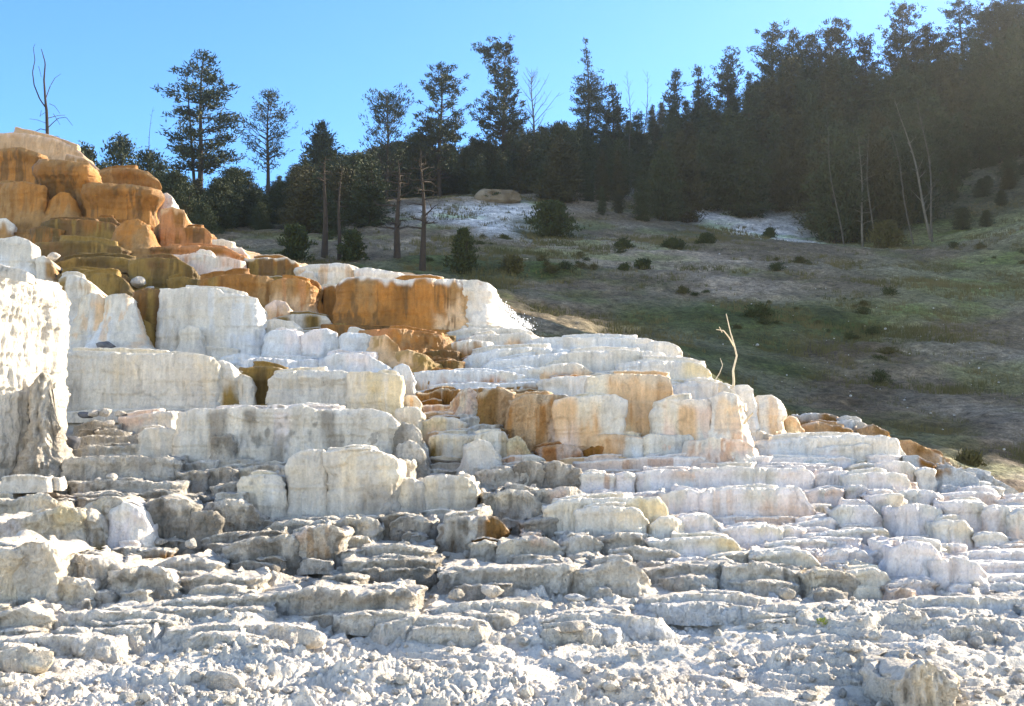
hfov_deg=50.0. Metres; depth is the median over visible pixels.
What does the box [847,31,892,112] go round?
pine tree
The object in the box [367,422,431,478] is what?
travertine terrace
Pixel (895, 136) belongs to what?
evergreen tree
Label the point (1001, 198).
shrub
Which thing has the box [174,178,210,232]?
evergreen tree
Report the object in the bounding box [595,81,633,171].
pine tree
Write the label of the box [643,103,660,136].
evergreen tree
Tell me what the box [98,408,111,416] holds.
rock
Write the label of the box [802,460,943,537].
travertine terrace
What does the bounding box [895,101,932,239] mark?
dead tree
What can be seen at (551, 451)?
travertine terrace
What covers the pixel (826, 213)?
evergreen tree
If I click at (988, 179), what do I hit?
shrub
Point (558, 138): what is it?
evergreen tree
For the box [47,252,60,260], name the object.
rock
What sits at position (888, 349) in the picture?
sagebrush
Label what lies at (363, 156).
evergreen tree
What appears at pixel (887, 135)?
evergreen tree
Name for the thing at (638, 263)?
shrub
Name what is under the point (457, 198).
rock outcrop
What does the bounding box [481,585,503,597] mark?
rock
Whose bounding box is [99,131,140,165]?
juniper tree
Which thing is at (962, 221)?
shrub
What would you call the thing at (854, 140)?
evergreen tree
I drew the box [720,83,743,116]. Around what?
evergreen tree
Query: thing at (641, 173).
evergreen tree
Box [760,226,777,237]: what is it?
shrub
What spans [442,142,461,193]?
evergreen tree
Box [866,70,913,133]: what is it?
evergreen tree
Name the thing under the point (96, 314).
travertine terrace
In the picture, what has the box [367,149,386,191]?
evergreen tree
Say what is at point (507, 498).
travertine terrace
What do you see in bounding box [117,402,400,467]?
travertine terrace
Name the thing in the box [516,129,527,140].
evergreen tree
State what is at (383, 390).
travertine terrace
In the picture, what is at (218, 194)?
evergreen tree
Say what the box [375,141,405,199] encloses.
evergreen tree
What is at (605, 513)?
travertine terrace
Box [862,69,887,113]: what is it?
evergreen tree
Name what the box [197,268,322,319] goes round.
travertine terrace
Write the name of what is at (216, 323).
travertine terrace
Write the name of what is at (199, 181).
evergreen tree
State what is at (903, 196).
dead tree
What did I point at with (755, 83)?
evergreen tree
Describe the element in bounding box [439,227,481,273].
juniper tree
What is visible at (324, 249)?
dead tree
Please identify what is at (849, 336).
sagebrush
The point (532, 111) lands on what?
dead tree
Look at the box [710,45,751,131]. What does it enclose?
pine tree
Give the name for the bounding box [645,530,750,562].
travertine terrace
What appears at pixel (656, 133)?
evergreen tree
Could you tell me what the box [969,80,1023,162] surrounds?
evergreen tree
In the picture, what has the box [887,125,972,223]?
evergreen tree
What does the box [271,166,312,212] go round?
evergreen tree
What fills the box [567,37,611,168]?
spruce tree
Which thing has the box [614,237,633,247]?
shrub
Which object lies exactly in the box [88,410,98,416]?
rock
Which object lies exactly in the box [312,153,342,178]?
evergreen tree
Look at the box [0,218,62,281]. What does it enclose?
travertine terrace
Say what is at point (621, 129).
evergreen tree
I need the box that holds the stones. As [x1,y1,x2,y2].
[705,253,1022,449]
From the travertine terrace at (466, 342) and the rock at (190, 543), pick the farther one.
the travertine terrace at (466, 342)
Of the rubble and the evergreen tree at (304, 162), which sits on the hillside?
the evergreen tree at (304, 162)
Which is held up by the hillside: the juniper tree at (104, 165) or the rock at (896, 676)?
the juniper tree at (104, 165)
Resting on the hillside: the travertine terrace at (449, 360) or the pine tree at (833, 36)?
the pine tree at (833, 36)
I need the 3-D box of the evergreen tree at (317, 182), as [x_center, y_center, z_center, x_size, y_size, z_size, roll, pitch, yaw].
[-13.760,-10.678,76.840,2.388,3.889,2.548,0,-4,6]
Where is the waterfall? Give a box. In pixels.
[498,297,537,330]
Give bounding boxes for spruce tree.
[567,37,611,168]
[934,0,990,86]
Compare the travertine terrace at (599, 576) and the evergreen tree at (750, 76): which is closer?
the travertine terrace at (599, 576)
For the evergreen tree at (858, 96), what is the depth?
125.77 m
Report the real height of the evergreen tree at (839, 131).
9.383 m
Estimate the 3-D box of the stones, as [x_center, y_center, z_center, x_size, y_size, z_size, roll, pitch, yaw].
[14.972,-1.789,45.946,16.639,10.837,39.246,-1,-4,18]
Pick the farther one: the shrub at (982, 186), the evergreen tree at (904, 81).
the evergreen tree at (904, 81)
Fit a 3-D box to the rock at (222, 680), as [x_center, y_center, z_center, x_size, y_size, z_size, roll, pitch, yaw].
[-1.986,2.282,7.616,0.275,0.177,0.191,0,-4,0]
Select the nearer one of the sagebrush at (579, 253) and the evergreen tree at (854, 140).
the sagebrush at (579, 253)
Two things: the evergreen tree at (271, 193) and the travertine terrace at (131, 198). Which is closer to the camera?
the travertine terrace at (131, 198)
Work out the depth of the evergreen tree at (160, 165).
75.00 m
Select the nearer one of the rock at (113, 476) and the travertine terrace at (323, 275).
the rock at (113, 476)
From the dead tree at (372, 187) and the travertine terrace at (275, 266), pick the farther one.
the dead tree at (372, 187)
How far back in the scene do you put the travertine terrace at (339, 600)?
9.69 m
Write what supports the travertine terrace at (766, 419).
on the ground at (772, 673)
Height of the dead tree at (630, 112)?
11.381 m
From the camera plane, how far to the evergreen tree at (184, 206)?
68.24 m
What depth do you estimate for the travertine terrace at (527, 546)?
12.00 m
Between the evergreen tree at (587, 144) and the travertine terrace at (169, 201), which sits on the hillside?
the evergreen tree at (587, 144)
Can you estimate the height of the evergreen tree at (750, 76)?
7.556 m
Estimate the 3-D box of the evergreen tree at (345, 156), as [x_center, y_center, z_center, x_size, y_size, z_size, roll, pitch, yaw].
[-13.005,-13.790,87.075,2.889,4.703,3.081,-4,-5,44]
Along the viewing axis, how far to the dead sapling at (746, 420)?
16.77 m
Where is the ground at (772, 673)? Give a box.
[0,247,1023,705]
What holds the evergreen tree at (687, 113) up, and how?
on the hillside
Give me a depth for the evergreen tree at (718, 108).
127.48 m
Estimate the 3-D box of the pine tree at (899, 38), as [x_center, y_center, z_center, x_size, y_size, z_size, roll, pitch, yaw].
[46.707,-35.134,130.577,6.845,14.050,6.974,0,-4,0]
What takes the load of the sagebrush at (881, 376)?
on the hillside
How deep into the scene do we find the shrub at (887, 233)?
76.94 m
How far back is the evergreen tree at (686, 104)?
127.50 m
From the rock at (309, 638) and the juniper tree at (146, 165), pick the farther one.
the juniper tree at (146, 165)
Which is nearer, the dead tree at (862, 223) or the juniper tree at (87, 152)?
the juniper tree at (87, 152)
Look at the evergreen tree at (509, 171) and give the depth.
105.05 m
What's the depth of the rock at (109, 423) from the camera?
18.12 m
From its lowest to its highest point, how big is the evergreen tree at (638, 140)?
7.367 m
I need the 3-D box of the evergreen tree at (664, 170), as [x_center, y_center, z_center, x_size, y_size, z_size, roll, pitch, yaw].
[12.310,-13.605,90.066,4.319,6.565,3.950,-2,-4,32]
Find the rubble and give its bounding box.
[0,536,1023,705]
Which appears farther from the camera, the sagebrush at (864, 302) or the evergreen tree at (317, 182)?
the evergreen tree at (317, 182)
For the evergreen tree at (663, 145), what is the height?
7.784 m
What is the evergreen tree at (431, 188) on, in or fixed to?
on the hillside
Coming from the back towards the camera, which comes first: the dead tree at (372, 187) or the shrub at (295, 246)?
the dead tree at (372, 187)
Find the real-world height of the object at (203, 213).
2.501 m
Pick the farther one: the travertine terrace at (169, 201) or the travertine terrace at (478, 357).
the travertine terrace at (169, 201)
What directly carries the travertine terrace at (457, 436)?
on the ground at (772, 673)
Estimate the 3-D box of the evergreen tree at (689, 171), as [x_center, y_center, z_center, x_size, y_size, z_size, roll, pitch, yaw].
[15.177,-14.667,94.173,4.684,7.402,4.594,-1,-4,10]
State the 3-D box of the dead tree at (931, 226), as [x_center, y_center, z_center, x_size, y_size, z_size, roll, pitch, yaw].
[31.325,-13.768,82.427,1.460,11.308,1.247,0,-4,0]
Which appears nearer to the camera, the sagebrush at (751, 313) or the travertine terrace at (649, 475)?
the travertine terrace at (649, 475)
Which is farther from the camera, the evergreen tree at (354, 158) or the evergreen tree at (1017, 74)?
the evergreen tree at (1017, 74)
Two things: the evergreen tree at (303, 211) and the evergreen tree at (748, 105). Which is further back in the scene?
the evergreen tree at (748, 105)
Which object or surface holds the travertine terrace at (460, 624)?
on the ground at (772, 673)
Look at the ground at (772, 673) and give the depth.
8.18 m
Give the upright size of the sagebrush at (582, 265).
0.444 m
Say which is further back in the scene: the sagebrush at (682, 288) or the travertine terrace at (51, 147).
the sagebrush at (682, 288)
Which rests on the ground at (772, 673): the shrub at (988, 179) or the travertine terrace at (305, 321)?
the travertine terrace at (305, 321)
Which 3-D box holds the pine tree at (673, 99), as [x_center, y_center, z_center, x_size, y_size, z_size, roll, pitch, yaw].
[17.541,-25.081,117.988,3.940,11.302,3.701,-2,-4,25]
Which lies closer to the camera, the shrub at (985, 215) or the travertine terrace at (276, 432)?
the travertine terrace at (276, 432)
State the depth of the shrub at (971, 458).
23.77 m
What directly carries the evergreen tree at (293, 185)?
on the hillside
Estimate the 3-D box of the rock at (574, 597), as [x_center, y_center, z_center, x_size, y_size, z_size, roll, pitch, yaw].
[0.570,2.211,9.924,0.202,0.073,0.144,0,-4,0]
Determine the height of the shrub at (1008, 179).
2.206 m
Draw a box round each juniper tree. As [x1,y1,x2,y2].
[78,141,100,168]
[95,159,114,169]
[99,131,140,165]
[127,145,175,174]
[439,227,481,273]
[523,199,584,238]
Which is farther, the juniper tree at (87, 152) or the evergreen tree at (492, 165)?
the evergreen tree at (492, 165)
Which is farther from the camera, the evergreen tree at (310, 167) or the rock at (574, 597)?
the evergreen tree at (310, 167)
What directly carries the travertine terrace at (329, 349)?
on the ground at (772, 673)
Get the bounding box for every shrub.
[275,222,317,262]
[334,227,369,261]
[494,253,526,273]
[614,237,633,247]
[617,262,631,270]
[634,257,651,269]
[660,235,687,249]
[694,232,716,243]
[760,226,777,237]
[865,220,910,248]
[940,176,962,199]
[948,206,975,229]
[955,448,986,466]
[971,177,994,197]
[977,210,995,226]
[984,175,993,188]
[994,158,1023,181]
[994,190,1009,205]
[998,167,1019,189]
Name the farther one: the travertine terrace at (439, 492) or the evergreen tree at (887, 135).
the evergreen tree at (887, 135)
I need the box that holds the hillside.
[209,70,1023,492]
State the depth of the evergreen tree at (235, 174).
76.33 m
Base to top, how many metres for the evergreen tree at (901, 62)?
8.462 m
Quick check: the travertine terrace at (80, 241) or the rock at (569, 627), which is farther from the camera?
the travertine terrace at (80, 241)
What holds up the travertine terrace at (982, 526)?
on the ground at (772, 673)
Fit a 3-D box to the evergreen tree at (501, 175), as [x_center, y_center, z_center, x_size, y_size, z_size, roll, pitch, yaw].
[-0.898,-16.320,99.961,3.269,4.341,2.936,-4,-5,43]
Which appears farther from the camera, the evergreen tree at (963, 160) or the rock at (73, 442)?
the evergreen tree at (963, 160)
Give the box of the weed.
[816,617,827,626]
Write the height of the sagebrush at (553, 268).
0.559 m
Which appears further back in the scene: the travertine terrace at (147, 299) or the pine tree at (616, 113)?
the pine tree at (616, 113)
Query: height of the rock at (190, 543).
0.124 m
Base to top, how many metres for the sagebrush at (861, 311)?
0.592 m
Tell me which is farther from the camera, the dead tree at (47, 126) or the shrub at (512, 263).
the shrub at (512, 263)
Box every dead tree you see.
[32,45,72,136]
[315,156,333,257]
[333,171,347,259]
[369,163,377,220]
[373,160,411,258]
[406,153,443,270]
[519,69,559,150]
[625,71,634,160]
[643,72,652,146]
[825,116,844,244]
[852,139,876,246]
[865,130,878,228]
[884,116,913,243]
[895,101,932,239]
[917,97,937,241]
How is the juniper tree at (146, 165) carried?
on the hillside
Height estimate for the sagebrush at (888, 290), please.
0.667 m
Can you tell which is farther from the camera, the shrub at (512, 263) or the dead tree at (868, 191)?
the dead tree at (868, 191)
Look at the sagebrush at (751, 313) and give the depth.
45.46 m
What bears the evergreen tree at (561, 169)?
on the hillside
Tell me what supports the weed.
on the ground at (772, 673)
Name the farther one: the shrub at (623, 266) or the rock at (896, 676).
the shrub at (623, 266)
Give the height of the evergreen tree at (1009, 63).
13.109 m
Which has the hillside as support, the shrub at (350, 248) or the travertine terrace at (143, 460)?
the shrub at (350, 248)
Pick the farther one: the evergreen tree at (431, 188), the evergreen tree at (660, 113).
the evergreen tree at (660, 113)
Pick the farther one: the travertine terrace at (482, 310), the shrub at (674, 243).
the shrub at (674, 243)
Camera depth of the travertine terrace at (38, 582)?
10.03 m
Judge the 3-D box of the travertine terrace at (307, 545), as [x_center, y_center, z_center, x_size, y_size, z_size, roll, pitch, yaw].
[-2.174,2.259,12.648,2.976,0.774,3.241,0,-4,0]
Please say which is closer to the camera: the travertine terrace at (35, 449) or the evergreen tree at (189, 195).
the travertine terrace at (35, 449)
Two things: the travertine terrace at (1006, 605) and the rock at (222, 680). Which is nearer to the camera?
the rock at (222, 680)
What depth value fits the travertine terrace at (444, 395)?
20.58 m
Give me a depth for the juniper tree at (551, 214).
71.32 m
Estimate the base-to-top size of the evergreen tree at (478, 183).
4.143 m
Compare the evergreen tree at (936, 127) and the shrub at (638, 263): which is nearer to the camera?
the shrub at (638, 263)
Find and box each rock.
[20,651,54,673]
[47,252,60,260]
[66,436,79,449]
[77,412,92,417]
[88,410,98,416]
[96,341,115,347]
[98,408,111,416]
[103,420,114,425]
[106,473,117,479]
[115,410,126,416]
[130,276,145,287]
[154,538,167,544]
[185,538,196,548]
[205,670,244,690]
[297,628,326,648]
[448,588,464,599]
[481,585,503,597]
[558,621,584,632]
[564,593,585,601]
[779,588,795,599]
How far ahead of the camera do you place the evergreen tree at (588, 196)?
92.47 m
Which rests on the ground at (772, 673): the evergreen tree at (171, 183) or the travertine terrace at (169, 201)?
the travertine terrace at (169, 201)
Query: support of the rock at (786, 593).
on the travertine terrace at (460, 624)
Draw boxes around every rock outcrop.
[442,197,464,200]
[474,189,521,203]
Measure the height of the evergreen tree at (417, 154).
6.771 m
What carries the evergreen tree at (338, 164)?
on the hillside
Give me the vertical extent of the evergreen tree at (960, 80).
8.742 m
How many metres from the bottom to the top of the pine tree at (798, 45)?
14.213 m
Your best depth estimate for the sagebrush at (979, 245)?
70.40 m
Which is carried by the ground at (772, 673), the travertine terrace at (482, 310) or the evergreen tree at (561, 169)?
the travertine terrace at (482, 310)
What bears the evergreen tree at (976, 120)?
on the hillside
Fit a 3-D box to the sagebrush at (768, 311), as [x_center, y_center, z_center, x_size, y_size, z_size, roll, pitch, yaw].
[10.454,-1.739,46.189,1.525,0.860,1.062,1,-4,-12]
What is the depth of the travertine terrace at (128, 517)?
12.33 m
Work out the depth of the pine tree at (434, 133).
99.02 m
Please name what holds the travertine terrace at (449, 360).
on the ground at (772, 673)
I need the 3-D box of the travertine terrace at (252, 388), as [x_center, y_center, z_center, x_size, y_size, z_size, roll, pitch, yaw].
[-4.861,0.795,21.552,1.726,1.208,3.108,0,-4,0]
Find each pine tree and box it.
[150,48,245,191]
[234,86,302,196]
[300,119,345,172]
[358,82,418,199]
[403,62,477,196]
[468,32,535,173]
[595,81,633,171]
[655,69,690,138]
[685,64,714,138]
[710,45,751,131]
[745,18,806,140]
[770,27,817,96]
[794,31,828,99]
[808,17,856,109]
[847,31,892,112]
[875,0,937,81]
[904,21,955,80]
[954,0,1022,69]
[995,0,1023,35]
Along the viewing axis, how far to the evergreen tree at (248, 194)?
74.58 m
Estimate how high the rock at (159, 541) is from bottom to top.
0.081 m
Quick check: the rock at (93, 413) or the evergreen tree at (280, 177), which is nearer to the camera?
the rock at (93, 413)
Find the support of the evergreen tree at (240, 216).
on the hillside
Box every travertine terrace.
[0,127,98,169]
[0,147,48,239]
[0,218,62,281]
[0,264,73,493]
[0,481,109,550]
[0,529,100,635]
[0,605,313,672]
[29,215,135,276]
[32,159,101,225]
[56,253,200,297]
[58,271,156,351]
[59,420,191,505]
[65,347,240,423]
[71,545,271,607]
[72,490,159,548]
[80,165,164,258]
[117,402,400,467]
[132,566,427,635]
[133,288,159,347]
[139,489,269,553]
[150,243,248,275]
[154,207,249,258]
[155,285,267,360]
[157,193,178,221]
[176,458,259,496]
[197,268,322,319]
[201,510,445,588]
[220,327,416,396]
[234,361,287,405]
[236,444,406,520]
[244,254,301,279]
[265,311,345,332]
[265,366,426,436]
[293,263,404,288]
[321,274,468,384]
[364,584,873,647]
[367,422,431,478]
[388,503,511,553]
[398,468,480,525]
[413,360,592,390]
[415,381,545,404]
[421,387,533,480]
[425,334,464,370]
[434,551,803,601]
[447,325,538,360]
[459,464,585,538]
[460,280,503,328]
[463,334,682,367]
[468,528,680,567]
[476,370,673,463]
[481,346,712,384]
[501,441,603,464]
[512,460,582,488]
[541,491,722,539]
[572,453,835,496]
[587,431,693,458]
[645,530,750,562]
[648,377,759,467]
[658,483,815,525]
[717,512,890,569]
[724,383,804,442]
[754,432,905,469]
[791,413,1018,493]
[798,558,939,601]
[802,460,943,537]
[859,533,987,595]
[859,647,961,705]
[864,589,1023,643]
[924,485,1023,589]
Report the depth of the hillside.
50.21 m
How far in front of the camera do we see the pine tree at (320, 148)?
92.79 m
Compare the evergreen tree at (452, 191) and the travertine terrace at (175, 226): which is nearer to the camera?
the travertine terrace at (175, 226)
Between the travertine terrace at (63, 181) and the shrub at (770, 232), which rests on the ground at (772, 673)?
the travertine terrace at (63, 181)
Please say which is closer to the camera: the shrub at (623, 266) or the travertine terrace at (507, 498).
the travertine terrace at (507, 498)
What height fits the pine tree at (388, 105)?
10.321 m
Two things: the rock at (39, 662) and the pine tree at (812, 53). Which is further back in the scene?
the pine tree at (812, 53)
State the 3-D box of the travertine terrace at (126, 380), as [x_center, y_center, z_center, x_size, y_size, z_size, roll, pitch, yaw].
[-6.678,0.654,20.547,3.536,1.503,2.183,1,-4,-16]
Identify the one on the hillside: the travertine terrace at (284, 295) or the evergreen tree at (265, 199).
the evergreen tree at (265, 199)
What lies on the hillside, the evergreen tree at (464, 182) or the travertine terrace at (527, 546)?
the evergreen tree at (464, 182)
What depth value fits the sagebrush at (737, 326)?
43.12 m
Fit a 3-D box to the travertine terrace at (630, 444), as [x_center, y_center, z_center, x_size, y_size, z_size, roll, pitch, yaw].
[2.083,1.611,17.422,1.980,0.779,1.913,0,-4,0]
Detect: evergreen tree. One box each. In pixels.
[151,159,170,185]
[156,169,213,222]
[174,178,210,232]
[179,203,195,221]
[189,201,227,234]
[190,177,206,203]
[197,166,270,214]
[199,174,245,230]
[230,191,251,227]
[232,167,269,226]
[246,195,277,228]
[248,202,271,230]
[265,187,284,220]
[266,180,293,223]
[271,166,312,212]
[273,174,282,187]
[274,170,303,224]
[274,172,328,232]
[285,151,319,179]
[286,163,297,184]
[302,165,315,188]
[307,189,351,234]
[309,174,322,194]
[310,173,326,204]
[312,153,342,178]
[318,163,362,224]
[321,161,360,180]
[340,150,349,163]
[340,158,396,227]
[342,150,391,208]
[343,150,383,219]
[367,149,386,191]
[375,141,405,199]
[388,138,426,197]
[392,131,454,198]
[417,142,449,195]
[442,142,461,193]
[450,146,478,191]
[454,157,473,193]
[460,139,515,190]
[468,152,493,194]
[489,131,521,189]
[489,150,516,189]
[513,127,536,153]
[515,130,545,184]
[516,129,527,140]
[522,139,589,202]
[529,119,595,178]
[536,123,547,141]
[544,135,584,182]
[567,124,600,184]
[579,169,598,201]
[595,186,607,215]
[611,184,626,213]
[614,115,628,140]
[622,120,634,139]
[623,136,631,169]
[625,110,654,171]
[627,176,655,221]
[630,112,648,154]
[631,165,649,206]
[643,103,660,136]
[644,148,690,220]
[645,150,659,190]
[647,136,690,222]
[649,124,661,151]
[651,101,666,137]
[651,104,682,155]
[671,139,713,222]
[681,100,690,120]
[683,101,716,131]
[693,92,730,168]
[705,111,754,209]
[715,99,721,119]
[718,139,778,218]
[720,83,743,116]
[724,107,737,132]
[735,82,769,164]
[738,71,753,110]
[740,78,763,116]
[752,73,791,168]
[755,55,811,141]
[785,131,838,230]
[796,122,871,243]
[814,47,856,134]
[817,118,852,197]
[834,126,884,242]
[837,54,862,135]
[843,132,872,215]
[847,54,874,130]
[855,132,926,236]
[862,67,887,128]
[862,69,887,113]
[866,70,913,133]
[873,124,905,193]
[879,66,933,134]
[886,104,914,135]
[887,56,919,94]
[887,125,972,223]
[888,129,928,206]
[889,116,934,199]
[910,91,970,181]
[915,50,943,105]
[937,47,978,148]
[943,50,969,117]
[951,110,974,178]
[966,100,998,168]
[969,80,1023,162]
[985,20,1023,110]
[987,36,1005,101]
[1004,58,1023,156]
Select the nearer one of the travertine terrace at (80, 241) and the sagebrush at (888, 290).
the travertine terrace at (80, 241)
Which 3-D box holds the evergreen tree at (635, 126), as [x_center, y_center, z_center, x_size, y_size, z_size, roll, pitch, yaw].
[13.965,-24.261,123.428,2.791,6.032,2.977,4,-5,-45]
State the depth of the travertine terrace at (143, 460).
15.84 m
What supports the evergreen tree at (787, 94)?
on the hillside
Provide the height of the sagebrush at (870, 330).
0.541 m
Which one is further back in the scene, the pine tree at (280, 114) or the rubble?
the pine tree at (280, 114)
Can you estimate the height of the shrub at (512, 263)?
1.181 m
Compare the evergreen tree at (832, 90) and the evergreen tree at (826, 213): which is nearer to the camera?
the evergreen tree at (826, 213)
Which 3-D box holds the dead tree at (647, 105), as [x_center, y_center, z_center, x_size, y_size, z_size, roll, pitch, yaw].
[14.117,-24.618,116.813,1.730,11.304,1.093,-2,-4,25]
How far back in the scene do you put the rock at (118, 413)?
18.82 m
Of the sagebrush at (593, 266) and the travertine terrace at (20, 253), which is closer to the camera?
the travertine terrace at (20, 253)
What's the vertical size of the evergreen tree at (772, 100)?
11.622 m
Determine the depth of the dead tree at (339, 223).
55.51 m
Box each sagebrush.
[319,230,337,239]
[474,240,485,244]
[501,235,511,239]
[533,254,553,260]
[539,263,563,273]
[558,260,577,269]
[574,251,586,256]
[574,261,589,268]
[587,263,599,270]
[612,248,628,252]
[673,284,693,294]
[732,323,743,328]
[735,307,766,317]
[743,301,781,318]
[752,317,772,324]
[767,261,787,270]
[791,255,807,263]
[843,331,855,338]
[852,306,871,314]
[854,300,870,306]
[861,325,880,336]
[868,368,894,383]
[871,354,889,360]
[874,345,905,354]
[880,285,898,295]
[946,241,960,247]
[972,242,986,248]
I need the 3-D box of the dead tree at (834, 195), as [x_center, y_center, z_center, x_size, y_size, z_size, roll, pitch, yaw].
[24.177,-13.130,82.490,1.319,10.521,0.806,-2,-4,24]
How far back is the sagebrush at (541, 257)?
56.43 m
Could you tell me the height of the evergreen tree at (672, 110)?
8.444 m
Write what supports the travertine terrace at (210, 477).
on the ground at (772, 673)
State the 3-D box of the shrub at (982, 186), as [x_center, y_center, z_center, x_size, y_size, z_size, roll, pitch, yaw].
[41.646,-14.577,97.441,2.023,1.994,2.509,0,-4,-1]
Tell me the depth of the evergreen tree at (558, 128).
104.90 m
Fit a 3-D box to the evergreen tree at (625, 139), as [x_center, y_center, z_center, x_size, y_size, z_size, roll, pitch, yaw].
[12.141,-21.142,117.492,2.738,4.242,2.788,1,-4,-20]
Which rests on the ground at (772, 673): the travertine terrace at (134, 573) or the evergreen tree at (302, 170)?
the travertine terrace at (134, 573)
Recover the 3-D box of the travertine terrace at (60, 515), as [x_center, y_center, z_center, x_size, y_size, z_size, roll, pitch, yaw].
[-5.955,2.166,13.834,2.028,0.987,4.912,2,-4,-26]
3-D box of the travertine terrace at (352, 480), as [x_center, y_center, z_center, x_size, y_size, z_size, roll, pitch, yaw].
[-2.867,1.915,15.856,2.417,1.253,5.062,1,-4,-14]
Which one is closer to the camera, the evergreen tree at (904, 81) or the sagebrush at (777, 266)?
the sagebrush at (777, 266)
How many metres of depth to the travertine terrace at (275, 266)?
30.24 m
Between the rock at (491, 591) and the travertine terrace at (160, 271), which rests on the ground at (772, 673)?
the travertine terrace at (160, 271)
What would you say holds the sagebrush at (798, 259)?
on the hillside
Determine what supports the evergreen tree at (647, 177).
on the hillside
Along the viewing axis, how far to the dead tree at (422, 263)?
51.38 m
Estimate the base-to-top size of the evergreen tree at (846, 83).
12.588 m
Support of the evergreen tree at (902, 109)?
on the hillside
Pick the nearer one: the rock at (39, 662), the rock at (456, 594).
the rock at (39, 662)
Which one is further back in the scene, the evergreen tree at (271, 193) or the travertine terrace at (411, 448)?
the evergreen tree at (271, 193)
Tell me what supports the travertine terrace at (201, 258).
on the ground at (772, 673)
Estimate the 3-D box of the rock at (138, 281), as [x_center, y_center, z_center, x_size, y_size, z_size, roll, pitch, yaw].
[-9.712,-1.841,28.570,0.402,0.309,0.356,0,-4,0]
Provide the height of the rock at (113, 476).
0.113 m
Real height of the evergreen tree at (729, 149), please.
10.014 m
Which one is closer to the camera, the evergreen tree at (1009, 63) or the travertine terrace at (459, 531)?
the travertine terrace at (459, 531)
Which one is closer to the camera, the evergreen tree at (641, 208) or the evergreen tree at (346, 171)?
the evergreen tree at (346, 171)
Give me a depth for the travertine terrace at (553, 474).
15.34 m
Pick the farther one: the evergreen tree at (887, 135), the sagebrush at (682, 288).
the evergreen tree at (887, 135)
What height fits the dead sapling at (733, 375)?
1.334 m
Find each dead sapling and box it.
[716,314,737,387]
[743,412,752,424]
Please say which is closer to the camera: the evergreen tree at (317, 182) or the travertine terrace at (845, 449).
the travertine terrace at (845, 449)
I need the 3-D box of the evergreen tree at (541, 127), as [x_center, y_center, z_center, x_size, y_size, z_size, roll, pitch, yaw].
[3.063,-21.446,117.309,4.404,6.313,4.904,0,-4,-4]
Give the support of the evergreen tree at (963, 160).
on the hillside
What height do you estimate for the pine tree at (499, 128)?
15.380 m
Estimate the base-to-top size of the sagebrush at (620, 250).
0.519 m
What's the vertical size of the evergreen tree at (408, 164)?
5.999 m
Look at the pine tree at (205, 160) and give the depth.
84.77 m
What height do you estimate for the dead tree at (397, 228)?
5.296 m
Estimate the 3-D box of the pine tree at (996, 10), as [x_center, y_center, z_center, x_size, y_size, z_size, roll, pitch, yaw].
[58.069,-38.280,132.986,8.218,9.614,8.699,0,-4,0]
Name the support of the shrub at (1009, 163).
on the hillside
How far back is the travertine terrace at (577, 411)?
17.38 m
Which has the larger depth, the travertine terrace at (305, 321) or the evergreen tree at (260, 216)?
the evergreen tree at (260, 216)
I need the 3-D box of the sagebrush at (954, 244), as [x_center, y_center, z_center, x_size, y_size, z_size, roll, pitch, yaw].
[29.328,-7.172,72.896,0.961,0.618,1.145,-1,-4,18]
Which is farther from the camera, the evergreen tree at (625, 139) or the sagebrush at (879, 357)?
the evergreen tree at (625, 139)
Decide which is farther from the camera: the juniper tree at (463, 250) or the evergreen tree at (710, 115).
the evergreen tree at (710, 115)
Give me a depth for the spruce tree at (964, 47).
128.34 m
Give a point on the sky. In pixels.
(322, 56)
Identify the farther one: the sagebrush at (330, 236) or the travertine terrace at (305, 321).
the sagebrush at (330, 236)
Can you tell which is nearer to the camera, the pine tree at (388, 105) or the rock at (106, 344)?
the rock at (106, 344)
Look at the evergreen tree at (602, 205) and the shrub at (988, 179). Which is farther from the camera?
the shrub at (988, 179)
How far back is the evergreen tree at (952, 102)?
116.27 m
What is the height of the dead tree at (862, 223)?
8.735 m
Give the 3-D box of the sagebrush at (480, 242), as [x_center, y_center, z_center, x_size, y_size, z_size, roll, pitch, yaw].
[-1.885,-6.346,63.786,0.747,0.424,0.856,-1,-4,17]
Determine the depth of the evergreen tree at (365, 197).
72.86 m
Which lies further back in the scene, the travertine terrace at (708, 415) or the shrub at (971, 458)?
the shrub at (971, 458)
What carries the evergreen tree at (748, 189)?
on the hillside
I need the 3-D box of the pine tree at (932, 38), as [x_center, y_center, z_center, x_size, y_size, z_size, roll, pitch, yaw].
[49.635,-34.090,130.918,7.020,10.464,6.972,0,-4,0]
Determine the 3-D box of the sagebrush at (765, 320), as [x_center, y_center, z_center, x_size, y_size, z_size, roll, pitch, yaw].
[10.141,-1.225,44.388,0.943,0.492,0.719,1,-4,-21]
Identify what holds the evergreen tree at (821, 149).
on the hillside
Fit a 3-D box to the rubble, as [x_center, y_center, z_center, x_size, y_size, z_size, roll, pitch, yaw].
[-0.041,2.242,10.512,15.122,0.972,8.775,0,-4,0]
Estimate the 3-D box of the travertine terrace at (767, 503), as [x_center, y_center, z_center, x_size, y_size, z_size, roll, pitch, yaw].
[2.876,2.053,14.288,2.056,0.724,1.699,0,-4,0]
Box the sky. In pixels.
[0,0,1023,191]
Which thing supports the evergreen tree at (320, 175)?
on the hillside
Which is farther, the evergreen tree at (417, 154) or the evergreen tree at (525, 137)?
the evergreen tree at (525, 137)
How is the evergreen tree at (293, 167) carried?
on the hillside
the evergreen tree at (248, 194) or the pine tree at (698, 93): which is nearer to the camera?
the evergreen tree at (248, 194)
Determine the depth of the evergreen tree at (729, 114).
115.39 m

